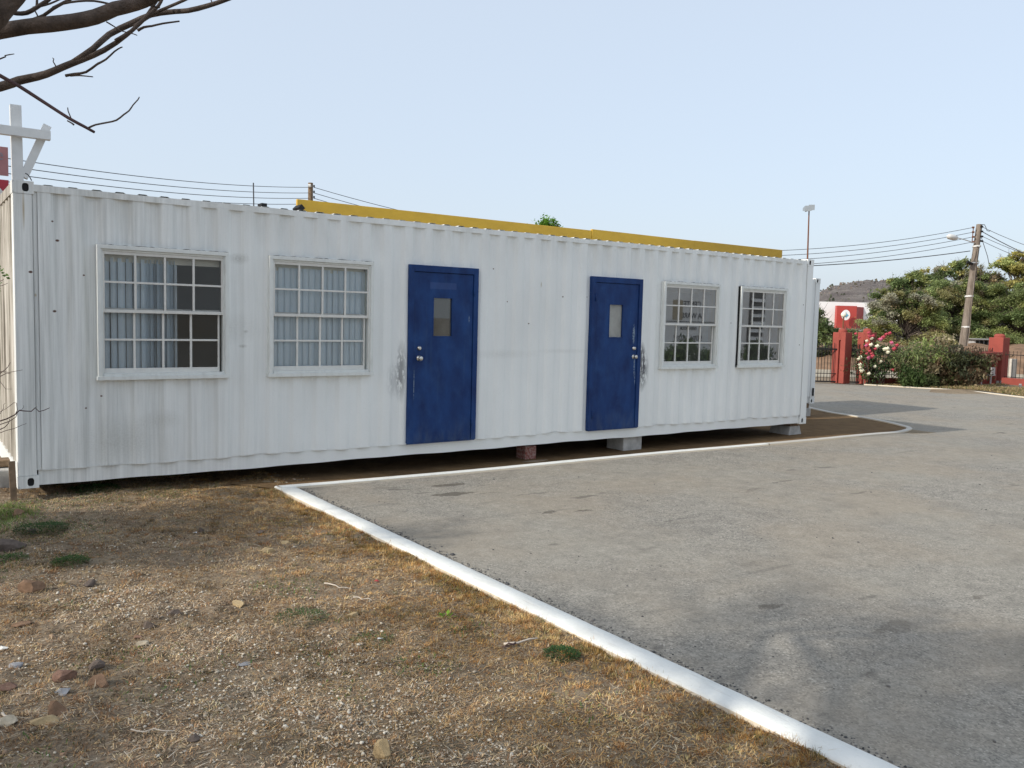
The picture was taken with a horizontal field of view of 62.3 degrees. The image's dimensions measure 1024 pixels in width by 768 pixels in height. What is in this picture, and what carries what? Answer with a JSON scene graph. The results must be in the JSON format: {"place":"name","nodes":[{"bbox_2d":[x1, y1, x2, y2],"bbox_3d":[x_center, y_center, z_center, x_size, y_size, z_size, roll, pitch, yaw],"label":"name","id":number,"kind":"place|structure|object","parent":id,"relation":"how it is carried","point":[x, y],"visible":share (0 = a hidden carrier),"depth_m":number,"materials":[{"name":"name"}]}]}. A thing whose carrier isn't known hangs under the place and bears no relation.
{"place":"outdoors","nodes":[
{"label":"outdoors","id":0,"kind":"place"},
{"bbox_2d":[0,333,1023,767],"bbox_3d":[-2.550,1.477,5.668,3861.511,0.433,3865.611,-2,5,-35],"label":"ground","id":1,"kind":"structure","parent":0,"point":[230,675],"depth_m":4.45,"materials":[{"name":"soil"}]},
{"bbox_2d":[0,467,9,487],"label":"concrete block","id":2,"kind":"structure","parent":1,"relation":"on","point":[4,477],"depth_m":8.51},
{"bbox_2d":[0,457,9,466],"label":"timber beam","id":3,"kind":"structure","parent":2,"relation":"on","point":[4,461],"depth_m":8.62,"materials":[{"name":"brown wood"}]},
{"bbox_2d":[0,682,16,691],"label":"rock","id":4,"kind":"object","parent":1,"relation":"on","point":[10,686],"visible":1,"depth_m":3.99,"materials":[{"name":"stone"}]},
{"bbox_2d":[0,715,17,727],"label":"rock","id":5,"kind":"object","parent":1,"relation":"on","point":[7,720],"visible":0.91,"depth_m":3.66,"materials":[{"name":"stone"}]},
{"bbox_2d":[8,461,16,500],"bbox_3d":[-4.714,0.956,8.011,0.065,0.455,0.080,-2,5,-35],"label":"wooden stake","id":6,"kind":"object","parent":1,"relation":"on","point":[12,480],"visible":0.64,"depth_m":8.00,"materials":[{"name":"brown wood"}]},
{"bbox_2d":[0,538,26,551],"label":"rock","id":7,"kind":"object","parent":1,"relation":"on","point":[7,545],"visible":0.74,"depth_m":6.31,"materials":[{"name":"stone"}]},
{"bbox_2d":[0,552,29,562],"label":"weed","id":8,"kind":"object","parent":1,"relation":"on","point":[11,555],"visible":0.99,"depth_m":6.09,"materials":[{"name":"green plant"}]},
{"bbox_2d":[9,662,22,667],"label":"rock","id":9,"kind":"object","parent":1,"relation":"on","point":[16,664],"visible":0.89,"depth_m":4.25,"materials":[{"name":"grey stone"}]},
{"bbox_2d":[13,509,24,515],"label":"rock","id":10,"kind":"object","parent":1,"relation":"on","point":[17,511],"visible":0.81,"depth_m":7.36,"materials":[{"name":"brown stone"}]},
{"bbox_2d":[11,621,31,626],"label":"rock","id":11,"kind":"object","parent":1,"relation":"on","point":[19,624],"visible":1,"depth_m":4.79,"materials":[{"name":"brown stone"}]},
{"bbox_2d":[0,266,48,432],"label":"shrub","id":12,"kind":"object","parent":1,"relation":"on","point":[4,275],"visible":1,"depth_m":6.60,"materials":[{"name":"brown plant"}]},
{"bbox_2d":[0,104,50,180],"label":"sign frame","id":13,"kind":"object","parent":1,"relation":"on","point":[16,131],"visible":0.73,"depth_m":11.22,"materials":[{"name":"white paint"}]},
{"bbox_2d":[0,146,8,175],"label":"hanging sign","id":14,"kind":"object","parent":13,"relation":"hanging from","point":[3,161],"visible":1,"depth_m":11.12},
{"bbox_2d":[0,179,8,193],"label":"hanging sign","id":15,"kind":"object","parent":13,"relation":"attached to","point":[4,184],"visible":0.17,"depth_m":11.13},
{"bbox_2d":[17,579,45,592],"bbox_3d":[-3.068,1.314,5.428,0.092,0.136,0.159,4,5,35],"label":"rock","id":16,"kind":"object","parent":1,"relation":"on","point":[26,586],"visible":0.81,"depth_m":5.39,"materials":[{"name":"brown stone"}]},
{"bbox_2d":[12,520,68,534],"bbox_3d":[-3.856,1.169,6.941,0.424,0.045,0.436,-2,5,-35],"label":"weed","id":17,"kind":"object","parent":1,"relation":"on","point":[40,524],"visible":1,"depth_m":6.97,"materials":[{"name":"green plant"}]},
{"bbox_2d":[30,715,58,725],"bbox_3d":[-2.035,1.470,3.692,0.112,0.049,0.063,-2,5,-35],"label":"rock","id":18,"kind":"object","parent":1,"relation":"on","point":[43,720],"visible":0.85,"depth_m":3.68,"materials":[{"name":"stone"}]},
{"bbox_2d":[48,700,69,715],"bbox_3d":[-2.034,1.463,3.805,0.085,0.096,0.074,-2,5,-35],"label":"rock","id":19,"kind":"object","parent":1,"relation":"on","point":[56,708],"visible":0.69,"depth_m":3.79,"materials":[{"name":"brown stone"}]},
{"bbox_2d":[54,688,70,695],"bbox_3d":[-2.104,1.444,3.986,0.063,0.036,0.071,3,5,21],"label":"rock","id":20,"kind":"object","parent":1,"relation":"on","point":[64,691],"visible":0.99,"depth_m":3.97,"materials":[{"name":"grey stone"}]},
{"bbox_2d":[52,670,76,682],"bbox_3d":[-2.179,1.423,4.130,0.080,0.071,0.118,4,5,35],"label":"rock","id":21,"kind":"object","parent":1,"relation":"on","point":[58,676],"visible":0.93,"depth_m":4.10,"materials":[{"name":"stone"}]},
{"bbox_2d":[50,554,90,566],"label":"weed","id":22,"kind":"object","parent":1,"relation":"on","point":[65,558],"visible":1,"depth_m":6.02,"materials":[{"name":"green plant"}]},
{"bbox_2d":[83,579,95,586],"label":"rock","id":23,"kind":"object","parent":1,"relation":"on","point":[90,582],"visible":0.96,"depth_m":5.56,"materials":[{"name":"stone"}]},
{"bbox_2d":[67,482,120,494],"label":"weed","id":24,"kind":"object","parent":1,"relation":"on","point":[84,486],"visible":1,"depth_m":8.65,"materials":[{"name":"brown plant"}]},
{"bbox_2d":[88,659,104,670],"bbox_3d":[-2.096,1.419,4.273,0.079,0.057,0.059,-2,5,-35],"label":"rock","id":25,"kind":"object","parent":1,"relation":"on","point":[97,664],"visible":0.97,"depth_m":4.25,"materials":[{"name":"stone"}]},
{"bbox_2d":[88,673,108,687],"bbox_3d":[-2.002,1.442,4.095,0.101,0.067,0.081,-2,5,-35],"label":"rock","id":26,"kind":"object","parent":1,"relation":"on","point":[101,681],"visible":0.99,"depth_m":4.09,"materials":[{"name":"brown stone"}]},
{"bbox_2d":[0,0,230,132],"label":"bare tree","id":27,"kind":"object","parent":1,"relation":"on","point":[45,23],"visible":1,"depth_m":2.60,"materials":[{"name":"brown plant"}]},
{"bbox_2d":[136,640,148,646],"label":"rock","id":28,"kind":"object","parent":1,"relation":"on","point":[142,643],"visible":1,"depth_m":4.59,"materials":[{"name":"stone"}]},
{"bbox_2d":[144,621,154,628],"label":"rock","id":29,"kind":"object","parent":1,"relation":"on","point":[148,625],"visible":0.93,"depth_m":4.83,"materials":[{"name":"stone"}]},
{"bbox_2d":[130,728,173,732],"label":"twig","id":30,"kind":"object","parent":1,"relation":"on","point":[149,730],"visible":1,"depth_m":3.65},
{"bbox_2d":[166,609,180,615],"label":"rock","id":31,"kind":"object","parent":1,"relation":"on","point":[175,611],"visible":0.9,"depth_m":5.06,"materials":[{"name":"stone"}]},
{"bbox_2d":[186,733,200,741],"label":"rock","id":32,"kind":"object","parent":1,"relation":"on","point":[194,737],"visible":1,"depth_m":3.60,"materials":[{"name":"stone"}]},
{"bbox_2d":[232,600,243,607],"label":"rock","id":33,"kind":"object","parent":1,"relation":"on","point":[238,603],"visible":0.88,"depth_m":5.28,"materials":[{"name":"stone"}]},
{"bbox_2d":[260,547,274,552],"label":"rock","id":34,"kind":"object","parent":1,"relation":"on","point":[266,549],"visible":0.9,"depth_m":6.57,"materials":[{"name":"stone"}]},
{"bbox_2d":[273,606,329,627],"bbox_3d":[-1.268,1.394,5.100,0.338,0.039,0.338,-2,5,-35],"label":"weed","id":35,"kind":"object","parent":1,"relation":"on","point":[300,611],"visible":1,"depth_m":5.14,"materials":[{"name":"green plant"}]},
{"bbox_2d":[308,183,314,200],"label":"utility pole","id":36,"kind":"object","parent":1,"relation":"on","point":[310,191],"visible":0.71,"depth_m":45.94,"materials":[{"name":"brown wood"}]},
{"bbox_2d":[8,166,276,192],"bbox_3d":[-13.856,-8.300,34.000,0.025,2.457,24.893,2,4,13],"label":"power line","id":37,"kind":"object","parent":36,"relation":"attached to","point":[145,183],"visible":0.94,"depth_m":32.58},
{"bbox_2d":[8,158,307,187],"bbox_3d":[-13.856,-8.563,34.000,0.025,2.544,24.899,2,4,13],"label":"power line","id":38,"kind":"object","parent":36,"relation":"attached to","point":[157,178],"visible":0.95,"depth_m":33.04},
{"bbox_2d":[8,173,308,198],"bbox_3d":[-13.856,-8.046,34.000,0.025,2.388,24.888,2,4,13],"label":"power line","id":39,"kind":"object","parent":36,"relation":"attached to","point":[162,191],"visible":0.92,"depth_m":33.58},
{"bbox_2d":[314,198,970,258],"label":"power line","id":40,"kind":"object","parent":36,"relation":"attached to","point":[837,256],"visible":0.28,"depth_m":51.00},
{"bbox_2d":[814,242,970,263],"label":"power line","id":41,"kind":"object","parent":36,"relation":"attached to","point":[891,255],"visible":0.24,"depth_m":51.09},
{"bbox_2d":[345,612,358,617],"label":"rock","id":42,"kind":"object","parent":1,"relation":"on","point":[352,614],"visible":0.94,"depth_m":5.20,"materials":[{"name":"stone"}]},
{"bbox_2d":[352,631,394,648],"bbox_3d":[-0.789,1.452,4.847,0.254,0.036,0.258,-2,5,-35],"label":"weed","id":43,"kind":"object","parent":1,"relation":"on","point":[391,636],"visible":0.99,"depth_m":4.88,"materials":[{"name":"green plant"}]},
{"bbox_2d":[373,739,390,758],"bbox_3d":[-0.539,1.537,3.558,0.076,0.108,0.059,3,5,21],"label":"rock","id":44,"kind":"object","parent":1,"relation":"on","point":[381,748],"visible":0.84,"depth_m":3.54,"materials":[{"name":"stone"}]},
{"bbox_2d":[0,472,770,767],"bbox_3d":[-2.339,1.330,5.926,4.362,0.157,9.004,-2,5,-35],"label":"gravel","id":45,"kind":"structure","parent":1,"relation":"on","point":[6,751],"depth_m":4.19,"materials":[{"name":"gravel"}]},
{"bbox_2d":[504,637,537,644],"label":"twig","id":46,"kind":"object","parent":1,"relation":"on","point":[505,643],"visible":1,"depth_m":4.88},
{"bbox_2d":[278,443,768,488],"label":"kerb","id":47,"kind":"structure","parent":1,"relation":"on","point":[379,479],"depth_m":10.89,"materials":[{"name":"concrete"}]},
{"bbox_2d":[534,214,562,226],"bbox_3d":[0.949,-3.078,29.950,1.931,5.886,1.571,-2,5,-35],"label":"tree","id":48,"kind":"object","parent":1,"relation":"on","point":[546,221],"visible":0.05,"depth_m":29.61,"materials":[{"name":"green plant"}]},
{"bbox_2d":[543,644,581,662],"bbox_3d":[0.278,1.488,4.729,0.220,0.053,0.223,-2,5,-35],"label":"weed","id":49,"kind":"object","parent":1,"relation":"on","point":[561,646],"visible":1,"depth_m":4.74,"materials":[{"name":"green plant"}]},
{"bbox_2d":[274,486,898,767],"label":"kerb","id":50,"kind":"structure","parent":1,"relation":"on","point":[746,708],"depth_m":4.76,"materials":[{"name":"concrete"}]},
{"bbox_2d":[806,408,810,415],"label":"concrete block","id":51,"kind":"structure","parent":1,"relation":"on","point":[808,410],"depth_m":19.79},
{"bbox_3d":[6.712,0.496,19.836,0.330,0.110,0.320,-2,5,-35],"label":"timber packer","id":52,"kind":"object","parent":51,"relation":"on","visible":0},
{"bbox_2d":[807,278,820,402],"bbox_3d":[1.443,-0.938,17.157,12.192,2.896,2.478,-2,5,-35],"label":"storage container","id":53,"kind":"object","parent":52,"relation":"on","point":[813,339],"visible":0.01,"depth_m":19.64,"materials":[{"name":"metal"}]},
{"bbox_2d":[815,342,836,381],"bbox_3d":[8.851,-0.884,31.874,6.810,1.485,0.030,1,4,-1],"label":"iron fence","id":54,"kind":"object","parent":1,"relation":"on","point":[828,349],"visible":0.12,"depth_m":31.94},
{"bbox_2d":[817,303,838,347],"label":"tree","id":55,"kind":"object","parent":1,"relation":"on","point":[825,332],"visible":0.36,"depth_m":51.23,"materials":[{"name":"green plant"}]},
{"bbox_2d":[766,407,911,444],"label":"kerb","id":56,"kind":"structure","parent":1,"relation":"on","point":[908,428],"depth_m":15.53,"materials":[{"name":"concrete"}]},
{"bbox_2d":[831,328,851,383],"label":"fence pillar","id":57,"kind":"structure","parent":1,"relation":"on","point":[842,339],"depth_m":31.84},
{"bbox_2d":[850,344,860,382],"bbox_3d":[12.909,-0.780,31.951,0.563,1.465,0.030,2,4,9],"label":"iron fence","id":58,"kind":"object","parent":57,"relation":"attached to","point":[854,381],"visible":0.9,"depth_m":31.95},
{"bbox_2d":[819,302,902,341],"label":"warehouse","id":59,"kind":"structure","parent":1,"relation":"on","point":[852,310],"depth_m":99.28,"materials":[{"name":"paint"}]},
{"bbox_2d":[845,323,882,346],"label":"tree","id":60,"kind":"object","parent":1,"relation":"on","point":[854,339],"visible":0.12,"depth_m":53.50,"materials":[{"name":"green plant"}]},
{"bbox_2d":[855,328,876,383],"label":"fence pillar","id":61,"kind":"structure","parent":1,"relation":"on","point":[864,334],"depth_m":31.80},
{"bbox_2d":[839,331,899,384],"bbox_3d":[13.322,-0.943,31.490,2.337,2.072,1.612,1,4,-8],"label":"rose bush","id":62,"kind":"object","parent":1,"relation":"on","point":[874,366],"visible":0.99,"depth_m":31.31,"materials":[{"name":"green plant"}]},
{"bbox_2d":[857,294,902,331],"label":"tree","id":63,"kind":"object","parent":1,"relation":"on","point":[874,311],"visible":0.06,"depth_m":65.92,"materials":[{"name":"green plant"}]},
{"bbox_2d":[855,286,958,344],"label":"tree","id":64,"kind":"object","parent":1,"relation":"on","point":[914,310],"visible":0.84,"depth_m":59.40,"materials":[{"name":"green plant"}]},
{"bbox_2d":[897,361,926,387],"bbox_3d":[14.449,-0.310,30.548,0.930,1.013,0.872,2,4,2],"label":"bush","id":65,"kind":"object","parent":1,"relation":"on","point":[910,378],"visible":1,"depth_m":30.51,"materials":[{"name":"green plant"}]},
{"bbox_2d":[867,266,956,324],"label":"tree","id":66,"kind":"object","parent":1,"relation":"on","point":[920,277],"visible":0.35,"depth_m":69.00,"materials":[{"name":"green plant"}]},
{"bbox_2d":[816,344,1014,357],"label":"scrub","id":67,"kind":"object","parent":1,"relation":"on","point":[822,352],"visible":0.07,"depth_m":44.66,"materials":[{"name":"green plant"}]},
{"bbox_2d":[876,378,986,383],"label":"wall","id":68,"kind":"structure","parent":1,"relation":"on","point":[889,380],"depth_m":32.13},
{"bbox_2d":[878,346,992,377],"bbox_3d":[16.358,-0.836,32.714,5.824,1.200,0.030,0,5,-15],"label":"iron fence","id":69,"kind":"object","parent":68,"relation":"on","point":[916,348],"visible":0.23,"depth_m":32.25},
{"bbox_2d":[921,370,942,387],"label":"bush","id":70,"kind":"object","parent":1,"relation":"on","point":[932,381],"visible":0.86,"depth_m":30.38,"materials":[{"name":"green plant"}]},
{"bbox_2d":[878,334,991,386],"bbox_3d":[15.617,-0.874,31.301,3.758,2.082,2.627,1,4,-7],"label":"flowering bush","id":71,"kind":"object","parent":1,"relation":"on","point":[922,356],"visible":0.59,"depth_m":30.81,"materials":[{"name":"green plant"}]},
{"bbox_2d":[864,384,1023,397],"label":"kerb","id":72,"kind":"structure","parent":1,"relation":"on","point":[942,388],"depth_m":30.14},
{"bbox_2d":[866,383,1023,396],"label":"verge grass","id":73,"kind":"structure","parent":1,"relation":"on","point":[1011,390],"depth_m":29.72,"materials":[{"name":"plant"}]},
{"bbox_2d":[902,274,1002,344],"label":"tree","id":74,"kind":"object","parent":1,"relation":"on","point":[955,306],"visible":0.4,"depth_m":60.72,"materials":[{"name":"green plant"}]},
{"bbox_2d":[926,256,979,296],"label":"tree","id":75,"kind":"object","parent":1,"relation":"on","point":[955,269],"visible":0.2,"depth_m":73.00,"materials":[{"name":"green plant"}]},
{"bbox_2d":[946,224,990,346],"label":"utility pole","id":76,"kind":"object","parent":1,"relation":"on","point":[966,318],"visible":0.98,"depth_m":51.82,"materials":[{"name":"brown wood"}]},
{"bbox_2d":[314,187,968,250],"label":"power line","id":77,"kind":"object","parent":76,"relation":"attached to","point":[782,250],"visible":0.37,"depth_m":50.53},
{"bbox_2d":[315,193,971,255],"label":"power line","id":78,"kind":"object","parent":76,"relation":"attached to","point":[782,255],"visible":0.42,"depth_m":50.73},
{"bbox_2d":[814,251,968,265],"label":"power line","id":79,"kind":"object","parent":76,"relation":"attached to","point":[890,260],"visible":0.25,"depth_m":50.29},
{"bbox_2d":[933,345,1006,386],"bbox_3d":[16.512,-0.615,30.864,2.478,1.668,1.953,3,5,14],"label":"flowering bush","id":80,"kind":"object","parent":1,"relation":"on","point":[970,359],"visible":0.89,"depth_m":30.53,"materials":[{"name":"green plant"}]},
{"bbox_2d":[960,263,1007,303],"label":"tree","id":81,"kind":"object","parent":1,"relation":"on","point":[981,268],"visible":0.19,"depth_m":71.34,"materials":[{"name":"green plant"}]},
{"bbox_2d":[981,367,995,384],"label":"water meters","id":82,"kind":"object","parent":1,"relation":"on","point":[991,373],"visible":0.28,"depth_m":32.40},
{"bbox_2d":[959,279,1023,343],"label":"tree","id":83,"kind":"object","parent":1,"relation":"on","point":[1011,327],"visible":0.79,"depth_m":59.40,"materials":[{"name":"green plant"}]},
{"bbox_2d":[979,351,1003,383],"bbox_3d":[17.933,-0.600,32.769,2.100,1.300,1.000,-2,5,-35],"label":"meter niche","id":84,"kind":"object","parent":1,"relation":"on","point":[994,380],"visible":0.23,"depth_m":32.99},
{"bbox_2d":[988,334,1009,382],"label":"fence pillar","id":85,"kind":"structure","parent":1,"relation":"on","point":[999,342],"depth_m":33.18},
{"bbox_2d":[1004,351,1023,377],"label":"iron fence","id":86,"kind":"object","parent":85,"relation":"attached to","point":[1009,354],"visible":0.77,"depth_m":32.94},
{"bbox_2d":[975,249,1023,325],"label":"tree","id":87,"kind":"object","parent":1,"relation":"on","point":[1011,266],"visible":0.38,"depth_m":70.76,"materials":[{"name":"green plant"}]},
{"bbox_2d":[1007,359,1016,377],"bbox_3d":[21.152,-0.592,36.000,0.500,0.950,0.300,-2,5,-35],"label":"concrete post","id":88,"kind":"object","parent":1,"relation":"on","point":[1011,373],"visible":0.36,"depth_m":35.81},
{"bbox_2d":[1001,378,1023,385],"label":"wall","id":89,"kind":"structure","parent":1,"relation":"on","point":[1014,381],"depth_m":32.32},
{"bbox_2d":[0,0,1023,291],"label":"sky","id":90,"kind":"structure","parent":0,"point":[714,121],"materials":[{"name":"blue"}]},
{"bbox_2d":[296,199,781,257],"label":"yellow fascia","id":91,"kind":"structure","parent":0,"point":[380,213],"depth_m":14.61,"materials":[{"name":"paint"}]},
{"bbox_2d":[209,409,905,488],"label":"island soil","id":92,"kind":"structure","parent":0,"point":[819,424],"depth_m":12.23,"materials":[{"name":"soil"}]},
{"bbox_2d":[516,445,535,458],"bbox_3d":[0.198,0.956,11.864,0.190,0.215,0.220,-2,5,-35],"label":"brick","id":93,"kind":"object","parent":92,"relation":"on","point":[525,451],"visible":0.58,"depth_m":11.78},
{"bbox_2d":[607,436,641,450],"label":"concrete block","id":94,"kind":"structure","parent":92,"relation":"on","point":[627,443],"depth_m":12.85,"materials":[{"name":"concrete"}]},
{"bbox_2d":[769,425,800,434],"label":"concrete block","id":95,"kind":"structure","parent":92,"relation":"on","point":[786,430],"depth_m":15.19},
{"bbox_2d":[781,423,797,425],"bbox_3d":[4.942,0.711,15.297,0.250,0.055,0.360,-2,5,-35],"label":"timber packer","id":96,"kind":"object","parent":95,"relation":"on","point":[794,424],"visible":0.33,"depth_m":15.15,"materials":[{"name":"brown wood"}]},
{"bbox_2d":[0,180,813,488],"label":"office container","id":97,"kind":"object","parent":96,"relation":"on","point":[140,334],"visible":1,"depth_m":10.02,"materials":[{"name":"metal"}]},
{"bbox_2d":[95,244,229,380],"bbox_3d":[-3.600,-0.724,8.751,1.295,1.337,0.246,-2,5,-35],"label":"window","id":98,"kind":"structure","parent":97,"relation":"in","point":[160,319],"depth_m":8.66,"materials":[{"name":"white paint"}]},
{"bbox_2d":[293,204,304,210],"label":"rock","id":99,"kind":"object","parent":97,"relation":"on","point":[299,207],"visible":0.79,"depth_m":12.08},
{"bbox_2d":[266,255,373,376],"bbox_3d":[-2.196,-0.766,9.752,1.315,1.338,0.246,-2,5,-35],"label":"window","id":100,"kind":"structure","parent":97,"relation":"in","point":[305,303],"depth_m":9.72,"materials":[{"name":"white paint"}]},
{"bbox_2d":[412,272,474,442],"bbox_3d":[-0.849,-0.328,10.625,0.870,2.100,0.111,-2,5,-35],"label":"door","id":101,"kind":"structure","parent":97,"relation":"in","point":[442,365],"depth_m":10.63,"materials":[{"name":"blue paint"}]},
{"bbox_2d":[592,283,638,429],"bbox_3d":[1.503,-0.398,12.302,0.851,2.100,0.111,-2,5,-35],"label":"door","id":102,"kind":"structure","parent":97,"relation":"in","point":[616,315],"depth_m":12.32,"materials":[{"name":"blue paint"}]},
{"bbox_2d":[658,281,720,368],"bbox_3d":[2.732,-0.912,13.264,1.280,1.338,0.246,-2,5,-35],"label":"window","id":103,"kind":"structure","parent":97,"relation":"in","point":[703,290],"depth_m":13.34,"materials":[{"name":"white paint"}]},
{"bbox_2d":[735,286,787,367],"bbox_3d":[4.135,-0.954,14.258,1.230,1.337,0.256,-2,5,-35],"label":"window","id":104,"kind":"structure","parent":97,"relation":"in","point":[773,308],"depth_m":14.38,"materials":[{"name":"white paint"}]},
{"bbox_2d":[302,383,1023,767],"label":"asphalt","id":105,"kind":"structure","parent":0,"point":[906,631],"depth_m":7.08,"materials":[{"name":"asphalt"}]},
{"bbox_2d":[300,450,1023,767],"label":"loose chippings","id":106,"kind":"object","parent":105,"relation":"on","point":[592,620],"visible":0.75,"depth_m":5.62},
{"bbox_2d":[819,280,1002,329],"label":"hill","id":107,"kind":"structure","parent":0,"point":[859,293],"depth_m":683.97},
{"bbox_2d":[819,278,946,319],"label":"hill scrub","id":108,"kind":"object","parent":107,"relation":"on","point":[832,285],"visible":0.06,"depth_m":711.31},
{"bbox_2d":[815,369,1023,378],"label":"road","id":109,"kind":"structure","parent":0,"point":[829,375],"depth_m":39.17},
{"bbox_2d":[803,205,814,258],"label":"floodlight mast","id":110,"kind":"object","parent":109,"relation":"on","point":[809,208],"visible":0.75,"depth_m":47.97,"materials":[{"name":"metal"}]},
{"bbox_2d":[816,342,1023,373],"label":"earth bank","id":111,"kind":"structure","parent":0,"point":[1016,347],"depth_m":44.62,"materials":[{"name":"soil"}]},
{"bbox_2d":[951,338,988,344],"bbox_3d":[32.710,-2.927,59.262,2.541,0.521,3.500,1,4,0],"label":"roadside house","id":112,"kind":"structure","parent":111,"relation":"on","point":[985,341],"depth_m":57.98,"materials":[{"name":"metal"}]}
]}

